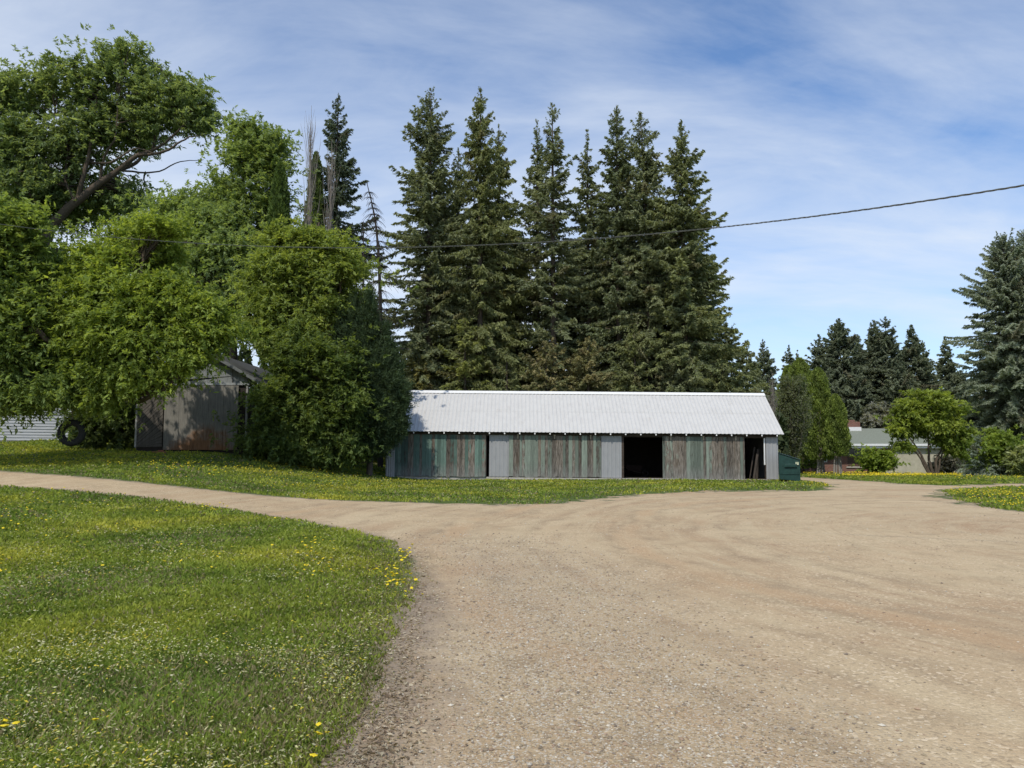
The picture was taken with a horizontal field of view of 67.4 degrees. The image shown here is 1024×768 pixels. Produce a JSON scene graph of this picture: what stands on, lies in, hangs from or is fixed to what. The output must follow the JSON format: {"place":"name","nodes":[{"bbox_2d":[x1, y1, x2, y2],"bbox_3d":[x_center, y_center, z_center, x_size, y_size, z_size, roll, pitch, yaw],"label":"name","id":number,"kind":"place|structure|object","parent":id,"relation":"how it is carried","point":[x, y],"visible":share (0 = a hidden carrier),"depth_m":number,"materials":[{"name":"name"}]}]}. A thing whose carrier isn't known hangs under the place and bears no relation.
{"place":"outdoors","nodes":[
{"label":"outdoors","id":0,"kind":"place"},
{"bbox_2d":[0,471,1023,767],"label":"gravel yard","id":1,"kind":"structure","parent":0,"point":[892,631],"depth_m":7.34,"materials":[{"name":"beige gravel"}]},
{"bbox_2d":[276,546,518,767],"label":"leaf litter","id":2,"kind":"object","parent":1,"relation":"on","point":[377,748],"visible":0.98,"depth_m":4.57,"materials":[{"name":"dry leaves"},{"name":"plant debris"}]},
{"bbox_2d":[0,438,1023,767],"bbox_3d":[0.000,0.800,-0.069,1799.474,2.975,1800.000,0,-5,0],"label":"lawn","id":3,"kind":"structure","parent":0,"point":[412,574],"depth_m":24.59,"materials":[{"name":"plant"}]},
{"bbox_2d":[12,721,20,735],"bbox_3d":[-2.722,1.915,4.213,0.042,0.123,0.043,2,-5,-17],"label":"dandelion","id":4,"kind":"object","parent":3,"relation":"on","point":[16,722],"visible":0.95,"depth_m":4.21,"materials":[{"name":"yellow plant"}]},
{"bbox_2d":[0,409,71,440],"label":"white house","id":5,"kind":"structure","parent":3,"relation":"on","point":[40,430],"depth_m":44.36,"materials":[{"name":"metal"}]},
{"bbox_2d":[0,188,122,444],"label":"maple tree","id":6,"kind":"object","parent":3,"relation":"on","point":[28,391],"visible":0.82,"depth_m":28.83,"materials":[{"name":"green plant"}]},
{"bbox_2d":[52,402,135,450],"bbox_3d":[-19.807,0.575,37.932,6.169,5.565,4.690,0,-5,0],"label":"bush","id":7,"kind":"object","parent":3,"relation":"on","point":[117,433],"visible":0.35,"depth_m":37.25,"materials":[{"name":"green plant"}]},
{"bbox_2d":[0,22,234,271],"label":"maple tree","id":8,"kind":"object","parent":3,"relation":"on","point":[183,104],"visible":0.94,"depth_m":56.01,"materials":[{"name":"green plant"}]},
{"bbox_2d":[3,192,271,440],"bbox_3d":[-18.330,-2.208,32.887,16.603,10.203,8.772,-4,-6,40],"label":"maple tree","id":9,"kind":"object","parent":3,"relation":"on","point":[117,327],"visible":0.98,"depth_m":29.44,"materials":[{"name":"green plant"}]},
{"bbox_2d":[57,411,85,445],"bbox_3d":[-17.167,0.673,30.053,1.043,3.526,0.238,1,-5,-7],"label":"tyre swing","id":10,"kind":"object","parent":9,"relation":"hanging from","point":[79,438],"visible":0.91,"depth_m":29.86,"materials":[{"name":"rubber"}]},
{"bbox_2d":[134,355,271,453],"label":"barn","id":11,"kind":"structure","parent":3,"relation":"on","point":[186,423],"depth_m":36.39,"materials":[{"name":"grey wood"}]},
{"bbox_2d":[163,386,238,449],"bbox_3d":[-14.730,1.595,36.374,3.494,3.048,0.046,0,-5,0],"label":"sliding door","id":12,"kind":"structure","parent":11,"relation":"in","point":[188,422],"depth_m":36.35,"materials":[{"name":"grey wood"}]},
{"bbox_2d":[103,105,319,359],"bbox_3d":[-19.222,-7.147,49.468,15.680,21.894,12.318,-2,-5,22],"label":"maple tree","id":13,"kind":"object","parent":3,"relation":"on","point":[226,212],"visible":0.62,"depth_m":48.75,"materials":[{"name":"green plant"}]},
{"bbox_2d":[254,160,291,394],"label":"cedar tree","id":14,"kind":"object","parent":3,"relation":"on","point":[279,200],"visible":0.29,"depth_m":47.80,"materials":[{"name":"green plant"}]},
{"bbox_2d":[209,321,399,476],"bbox_3d":[-9.632,0.710,35.515,8.880,7.285,7.146,0,-5,0],"label":"bush","id":15,"kind":"object","parent":3,"relation":"on","point":[307,403],"visible":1,"depth_m":34.58,"materials":[{"name":"green plant"}]},
{"bbox_2d":[298,105,320,227],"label":"poplar tree","id":16,"kind":"object","parent":3,"relation":"on","point":[310,191],"visible":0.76,"depth_m":48.29,"materials":[{"name":"green plant"}]},
{"bbox_2d":[209,207,418,374],"bbox_3d":[-9.872,-2.301,37.447,10.518,12.440,7.686,0,-5,0],"label":"maple tree","id":17,"kind":"object","parent":3,"relation":"on","point":[278,286],"visible":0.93,"depth_m":36.71,"materials":[{"name":"green plant"}]},
{"bbox_2d":[301,151,326,227],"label":"poplar tree","id":18,"kind":"object","parent":3,"relation":"on","point":[318,195],"visible":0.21,"depth_m":49.95,"materials":[{"name":"green plant"}]},
{"bbox_2d":[310,753,317,762],"bbox_3d":[-1.003,1.910,3.882,0.045,0.079,0.044,4,-6,-38],"label":"dandelion","id":19,"kind":"object","parent":3,"relation":"on","point":[313,755],"visible":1,"depth_m":3.88,"materials":[{"name":"yellow plant"}]},
{"bbox_2d":[321,144,340,334],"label":"poplar tree","id":20,"kind":"object","parent":3,"relation":"on","point":[330,192],"visible":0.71,"depth_m":47.11,"materials":[{"name":"green plant"}]},
{"bbox_2d":[290,93,400,341],"bbox_3d":[-11.656,-7.109,50.962,8.354,25.213,8.478,0,-5,0],"label":"spruce tree","id":21,"kind":"object","parent":3,"relation":"on","point":[343,190],"visible":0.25,"depth_m":50.92,"materials":[{"name":"green plant"}]},
{"bbox_2d":[359,221,370,304],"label":"dead spruce","id":22,"kind":"object","parent":3,"relation":"on","point":[363,243],"visible":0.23,"depth_m":47.39,"materials":[{"name":"brown wood"}]},
{"bbox_2d":[329,286,419,475],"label":"cedar tree","id":23,"kind":"object","parent":3,"relation":"on","point":[387,381],"visible":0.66,"depth_m":36.29,"materials":[{"name":"green plant"}]},
{"bbox_2d":[360,281,404,460],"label":"spruce tree","id":24,"kind":"object","parent":3,"relation":"on","point":[389,313],"visible":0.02,"depth_m":49.55,"materials":[{"name":"green plant"}]},
{"bbox_2d":[363,181,406,467],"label":"dead spruce","id":25,"kind":"object","parent":3,"relation":"on","point":[380,461],"visible":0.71,"depth_m":46.30,"materials":[{"name":"brown wood"}]},
{"bbox_2d":[386,448,394,476],"bbox_3d":[-6.056,3.936,38.218,0.440,1.820,0.070,0,-5,0],"label":"metal post","id":26,"kind":"object","parent":3,"relation":"on","point":[390,466],"visible":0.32,"depth_m":38.19,"materials":[{"name":"grey metal"}]},
{"bbox_2d":[385,353,435,465],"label":"spruce tree","id":27,"kind":"object","parent":3,"relation":"on","point":[413,364],"visible":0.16,"depth_m":48.35,"materials":[{"name":"green plant"}]},
{"bbox_2d":[403,218,456,380],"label":"spruce tree","id":28,"kind":"object","parent":3,"relation":"on","point":[415,255],"visible":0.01,"depth_m":55.98,"materials":[{"name":"green plant"}]},
{"bbox_2d":[72,345,790,471],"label":"undergrowth","id":29,"kind":"object","parent":3,"relation":"on","point":[781,418],"visible":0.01,"depth_m":59.85,"materials":[{"name":"green plant"}]},
{"bbox_2d":[373,87,501,390],"bbox_3d":[-5.017,-6.104,50.764,8.757,28.194,8.187,0,-5,0],"label":"spruce tree","id":30,"kind":"object","parent":3,"relation":"on","point":[431,215],"visible":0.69,"depth_m":50.19,"materials":[{"name":"green plant"}]},
{"bbox_2d":[421,147,489,386],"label":"spruce tree","id":31,"kind":"object","parent":3,"relation":"on","point":[458,177],"visible":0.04,"depth_m":53.71,"materials":[{"name":"green plant"}]},
{"bbox_2d":[436,318,502,390],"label":"spruce tree","id":32,"kind":"object","parent":3,"relation":"on","point":[466,369],"visible":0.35,"depth_m":48.03,"materials":[{"name":"green plant"}]},
{"bbox_2d":[0,455,955,767],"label":"grass clippings","id":33,"kind":"object","parent":3,"relation":"on","point":[186,643],"depth_m":5.90,"materials":[{"name":"plant"}]},
{"bbox_2d":[428,86,529,390],"bbox_3d":[-2.238,-6.182,50.615,8.033,27.974,7.322,0,-5,0],"label":"spruce tree","id":34,"kind":"object","parent":3,"relation":"on","point":[482,192],"visible":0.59,"depth_m":50.37,"materials":[{"name":"green plant"}]},
{"bbox_2d":[457,124,535,388],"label":"spruce tree","id":35,"kind":"object","parent":3,"relation":"on","point":[511,325],"visible":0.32,"depth_m":52.20,"materials":[{"name":"green plant"}]},
{"bbox_2d":[489,348,524,390],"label":"spruce tree","id":36,"kind":"object","parent":3,"relation":"on","point":[508,381],"visible":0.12,"depth_m":48.17,"materials":[{"name":"green plant"}]},
{"bbox_2d":[6,453,1023,504],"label":"distant dandelions","id":37,"kind":"object","parent":3,"relation":"on","point":[898,473],"visible":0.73,"depth_m":32.87,"materials":[{"name":"yellow plant"}]},
{"bbox_2d":[482,230,569,382],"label":"spruce tree","id":38,"kind":"object","parent":3,"relation":"on","point":[524,351],"visible":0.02,"depth_m":55.05,"materials":[{"name":"green plant"}]},
{"bbox_2d":[510,119,568,389],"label":"spruce tree","id":39,"kind":"object","parent":3,"relation":"on","point":[527,255],"visible":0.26,"depth_m":53.62,"materials":[{"name":"green plant"}]},
{"bbox_2d":[519,337,577,391],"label":"spruce tree","id":40,"kind":"object","parent":3,"relation":"on","point":[543,380],"visible":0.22,"depth_m":47.91,"materials":[{"name":"green plant"}]},
{"bbox_2d":[507,102,599,391],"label":"spruce tree","id":41,"kind":"object","parent":3,"relation":"on","point":[559,290],"visible":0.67,"depth_m":50.57,"materials":[{"name":"green plant"}]},
{"bbox_2d":[532,244,603,385],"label":"spruce tree","id":42,"kind":"object","parent":3,"relation":"on","point":[568,306],"visible":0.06,"depth_m":54.45,"materials":[{"name":"green plant"}]},
{"bbox_2d":[543,129,628,391],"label":"spruce tree","id":43,"kind":"object","parent":3,"relation":"on","point":[583,219],"visible":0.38,"depth_m":52.55,"materials":[{"name":"green plant"}]},
{"bbox_2d":[560,336,614,391],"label":"spruce tree","id":44,"kind":"object","parent":3,"relation":"on","point":[584,364],"visible":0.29,"depth_m":48.40,"materials":[{"name":"green plant"}]},
{"bbox_2d":[395,390,783,479],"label":"storage shed","id":45,"kind":"structure","parent":3,"relation":"on","point":[502,435],"depth_m":38.87,"materials":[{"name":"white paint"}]},
{"bbox_2d":[395,434,485,476],"bbox_3d":[-3.619,3.616,38.762,4.582,2.135,0.062,0,-5,0],"label":"sliding door","id":46,"kind":"structure","parent":45,"relation":"in","point":[420,455],"depth_m":38.73,"materials":[{"name":"wood"}]},
{"bbox_2d":[509,434,600,477],"bbox_3d":[2.174,3.636,38.731,4.652,2.145,0.120,0,-5,0],"label":"sliding door","id":47,"kind":"structure","parent":45,"relation":"in","point":[533,455],"depth_m":38.73,"materials":[{"name":"grey wood"}]},
{"bbox_2d":[662,436,744,478],"bbox_3d":[9.664,3.727,38.718,4.137,2.203,0.110,0,-5,0],"label":"sliding door","id":48,"kind":"structure","parent":45,"relation":"in","point":[702,457],"depth_m":38.72,"materials":[{"name":"grey wood"}]},
{"bbox_2d":[749,447,754,478],"bbox_3d":[12.318,4.043,39.414,0.350,1.660,0.030,0,-5,0],"label":"leaning board","id":49,"kind":"object","parent":45,"relation":"on","point":[752,462],"visible":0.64,"depth_m":39.40,"materials":[{"name":"brown wood"}]},
{"bbox_2d":[753,454,757,478],"bbox_3d":[12.395,4.197,39.099,0.320,1.300,0.030,0,-5,0],"label":"leaning board","id":50,"kind":"object","parent":45,"relation":"on","point":[755,466],"visible":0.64,"depth_m":39.09,"materials":[{"name":"brown wood"}]},
{"bbox_2d":[755,451,758,478],"bbox_3d":[12.501,4.145,39.204,0.220,1.420,0.030,0,-5,0],"label":"leaning board","id":51,"kind":"object","parent":45,"relation":"on","point":[756,467],"visible":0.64,"depth_m":39.17,"materials":[{"name":"brown wood"}]},
{"bbox_2d":[564,210,631,365],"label":"spruce tree","id":52,"kind":"object","parent":3,"relation":"on","point":[604,240],"depth_m":56.30,"materials":[{"name":"green plant"}]},
{"bbox_2d":[569,105,657,391],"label":"spruce tree","id":53,"kind":"object","parent":3,"relation":"on","point":[615,220],"visible":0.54,"depth_m":51.42,"materials":[{"name":"green plant"}]},
{"bbox_2d":[597,185,654,376],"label":"spruce tree","id":54,"kind":"object","parent":3,"relation":"on","point":[626,269],"visible":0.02,"depth_m":56.22,"materials":[{"name":"green plant"}]},
{"bbox_2d":[607,323,662,391],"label":"spruce tree","id":55,"kind":"object","parent":3,"relation":"on","point":[629,385],"visible":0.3,"depth_m":47.99,"materials":[{"name":"green plant"}]},
{"bbox_2d":[598,111,709,391],"bbox_3d":[9.135,-5.480,50.711,7.651,25.956,7.566,0,-5,0],"label":"spruce tree","id":56,"kind":"object","parent":3,"relation":"on","point":[649,171],"visible":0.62,"depth_m":50.21,"materials":[{"name":"green plant"}]},
{"bbox_2d":[631,185,680,342],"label":"spruce tree","id":57,"kind":"object","parent":3,"relation":"on","point":[663,197],"depth_m":56.18,"materials":[{"name":"green plant"}]},
{"bbox_2d":[624,219,718,342],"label":"spruce tree","id":58,"kind":"object","parent":3,"relation":"on","point":[645,306],"visible":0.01,"depth_m":53.92,"materials":[{"name":"green plant"}]},
{"bbox_2d":[655,340,704,392],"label":"spruce tree","id":59,"kind":"object","parent":3,"relation":"on","point":[680,372],"visible":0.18,"depth_m":47.71,"materials":[{"name":"green plant"}]},
{"bbox_2d":[638,119,753,392],"bbox_3d":[11.081,-5.134,49.826,7.794,24.740,8.780,4,-7,-42],"label":"spruce tree","id":60,"kind":"object","parent":3,"relation":"on","point":[698,284],"visible":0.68,"depth_m":48.94,"materials":[{"name":"green plant"}]},
{"bbox_2d":[665,254,762,387],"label":"spruce tree","id":61,"kind":"object","parent":3,"relation":"on","point":[716,302],"visible":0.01,"depth_m":54.29,"materials":[{"name":"green plant"}]},
{"bbox_2d":[702,359,742,392],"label":"spruce tree","id":62,"kind":"object","parent":3,"relation":"on","point":[717,386],"visible":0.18,"depth_m":47.45,"materials":[{"name":"green plant"}]},
{"bbox_2d":[700,322,769,394],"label":"spruce tree","id":63,"kind":"object","parent":3,"relation":"on","point":[740,381],"visible":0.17,"depth_m":49.81,"materials":[{"name":"green plant"}]},
{"bbox_2d":[735,340,780,452],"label":"spruce tree","id":64,"kind":"object","parent":3,"relation":"on","point":[749,355],"visible":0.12,"depth_m":54.09,"materials":[{"name":"green plant"}]},
{"bbox_2d":[754,339,779,391],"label":"spruce tree","id":65,"kind":"object","parent":3,"relation":"on","point":[768,369],"visible":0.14,"depth_m":96.01,"materials":[{"name":"green plant"}]},
{"bbox_2d":[764,384,777,408],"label":"spruce tree","id":66,"kind":"object","parent":3,"relation":"on","point":[769,396],"visible":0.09,"depth_m":79.83,"materials":[{"name":"green plant"}]},
{"bbox_2d":[768,376,778,420],"bbox_3d":[19.075,2.927,55.925,0.922,7.892,0.968,4,-7,-42],"label":"willow shrub","id":67,"kind":"object","parent":3,"relation":"on","point":[772,401],"visible":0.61,"depth_m":56.05,"materials":[{"name":"green plant"}]},
{"bbox_2d":[781,345,794,369],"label":"spruce tree","id":68,"kind":"object","parent":3,"relation":"on","point":[790,359],"visible":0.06,"depth_m":100.57,"materials":[{"name":"green plant"}]},
{"bbox_2d":[778,452,800,480],"bbox_3d":[13.451,4.000,37.211,1.013,1.356,1.920,-2,-5,20],"label":"dumpster","id":69,"kind":"object","parent":3,"relation":"on","point":[789,467],"visible":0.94,"depth_m":36.39,"materials":[{"name":"teal metal"}]},
{"bbox_2d":[774,364,809,464],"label":"cedar tree","id":70,"kind":"object","parent":3,"relation":"on","point":[785,371],"visible":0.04,"depth_m":74.20,"materials":[{"name":"green plant"}]},
{"bbox_2d":[772,372,817,457],"bbox_3d":[22.438,3.238,60.861,3.670,8.327,3.406,4,-7,-41],"label":"willow shrub","id":71,"kind":"object","parent":3,"relation":"on","point":[791,397],"visible":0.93,"depth_m":60.46,"materials":[{"name":"green plant"}]},
{"bbox_2d":[781,357,826,471],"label":"cedar tree","id":72,"kind":"object","parent":3,"relation":"on","point":[800,366],"visible":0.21,"depth_m":71.65,"materials":[{"name":"green plant"}]},
{"bbox_2d":[804,334,829,369],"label":"spruce tree","id":73,"kind":"object","parent":3,"relation":"on","point":[813,362],"visible":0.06,"depth_m":94.50,"materials":[{"name":"green plant"}]},
{"bbox_2d":[801,366,833,472],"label":"cedar tree","id":74,"kind":"object","parent":3,"relation":"on","point":[817,378],"visible":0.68,"depth_m":67.41,"materials":[{"name":"green plant"}]},
{"bbox_2d":[820,393,853,473],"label":"cedar tree","id":75,"kind":"object","parent":3,"relation":"on","point":[837,443],"visible":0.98,"depth_m":65.42,"materials":[{"name":"green plant"}]},
{"bbox_2d":[822,370,863,427],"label":"spruce tree","id":76,"kind":"object","parent":3,"relation":"on","point":[833,387],"visible":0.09,"depth_m":87.73,"materials":[{"name":"green plant"}]},
{"bbox_2d":[804,318,889,427],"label":"spruce tree","id":77,"kind":"object","parent":3,"relation":"on","point":[840,343],"visible":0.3,"depth_m":91.53,"materials":[{"name":"green plant"}]},
{"bbox_2d":[833,362,884,427],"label":"spruce tree","id":78,"kind":"object","parent":3,"relation":"on","point":[861,396],"visible":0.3,"depth_m":87.40,"materials":[{"name":"green plant"}]},
{"bbox_2d":[852,334,866,360],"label":"spruce tree","id":79,"kind":"object","parent":3,"relation":"on","point":[861,350],"visible":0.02,"depth_m":96.51,"materials":[{"name":"green plant"}]},
{"bbox_2d":[856,320,891,398],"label":"spruce tree","id":80,"kind":"object","parent":3,"relation":"on","point":[870,340],"visible":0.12,"depth_m":93.39,"materials":[{"name":"green plant"}]},
{"bbox_2d":[857,401,897,427],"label":"apple tree","id":81,"kind":"object","parent":3,"relation":"on","point":[880,410],"visible":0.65,"depth_m":83.83,"materials":[{"name":"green plant"}]},
{"bbox_2d":[849,442,910,473],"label":"shrub","id":82,"kind":"object","parent":3,"relation":"on","point":[881,460],"visible":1,"depth_m":68.16,"materials":[{"name":"green plant"}]},
{"bbox_2d":[800,420,969,473],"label":"bungalow","id":83,"kind":"object","parent":3,"relation":"on","point":[877,438],"visible":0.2,"depth_m":75.56,"materials":[{"name":"beige brick"}]},
{"bbox_2d":[848,449,866,455],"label":"window","id":84,"kind":"structure","parent":83,"relation":"in","point":[851,451],"depth_m":75.67,"materials":[{"name":"grey glass"}]},
{"bbox_2d":[875,360,920,425],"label":"spruce tree","id":85,"kind":"object","parent":3,"relation":"on","point":[895,384],"visible":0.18,"depth_m":86.61,"materials":[{"name":"green plant"}]},
{"bbox_2d":[864,316,935,404],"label":"spruce tree","id":86,"kind":"object","parent":3,"relation":"on","point":[888,345],"visible":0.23,"depth_m":91.02,"materials":[{"name":"green plant"}]},
{"bbox_2d":[899,324,953,390],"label":"spruce tree","id":87,"kind":"object","parent":3,"relation":"on","point":[913,351],"visible":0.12,"depth_m":90.49,"materials":[{"name":"green plant"}]},
{"bbox_2d":[873,386,983,473],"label":"ornamental tree","id":88,"kind":"object","parent":3,"relation":"on","point":[928,416],"visible":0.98,"depth_m":60.35,"materials":[{"name":"green plant"}]},
{"bbox_2d":[915,342,942,382],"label":"spruce tree","id":89,"kind":"object","parent":3,"relation":"on","point":[926,353],"visible":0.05,"depth_m":93.27,"materials":[{"name":"green plant"}]},
{"bbox_2d":[931,336,959,388],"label":"spruce tree","id":90,"kind":"object","parent":3,"relation":"on","point":[947,370],"visible":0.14,"depth_m":94.29,"materials":[{"name":"green plant"}]},
{"bbox_2d":[928,454,963,473],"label":"shrub","id":91,"kind":"object","parent":3,"relation":"on","point":[948,464],"visible":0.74,"depth_m":66.30,"materials":[{"name":"green plant"}]},
{"bbox_2d":[937,370,992,430],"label":"spruce tree","id":92,"kind":"object","parent":3,"relation":"on","point":[956,380],"visible":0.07,"depth_m":84.55,"materials":[{"name":"green plant"}]},
{"bbox_2d":[942,228,1023,473],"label":"spruce tree","id":93,"kind":"object","parent":3,"relation":"on","point":[1004,259],"visible":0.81,"depth_m":72.12,"materials":[{"name":"green plant"}]},
{"bbox_2d":[956,434,1013,475],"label":"spruce tree","id":94,"kind":"object","parent":3,"relation":"on","point":[993,469],"visible":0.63,"depth_m":53.36,"materials":[{"name":"green plant"}]},
{"bbox_2d":[959,424,1023,475],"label":"shrub","id":95,"kind":"object","parent":3,"relation":"on","point":[997,439],"visible":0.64,"depth_m":53.18,"materials":[{"name":"green plant"}]},
{"bbox_2d":[961,229,1023,442],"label":"spruce tree","id":96,"kind":"object","parent":3,"relation":"on","point":[1015,294],"visible":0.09,"depth_m":72.69,"materials":[{"name":"green plant"}]},
{"bbox_2d":[1001,445,1023,475],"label":"shrub","id":97,"kind":"object","parent":3,"relation":"on","point":[1014,459],"visible":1,"depth_m":51.45,"materials":[{"name":"green plant"}]},
{"bbox_2d":[0,0,1023,390],"label":"sky","id":98,"kind":"structure","parent":0,"point":[795,108],"materials":[{"name":"blue"}]},
{"bbox_2d":[1,184,1023,247],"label":"power line","id":99,"kind":"object","parent":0,"point":[621,236],"visible":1,"depth_m":12.56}
]}

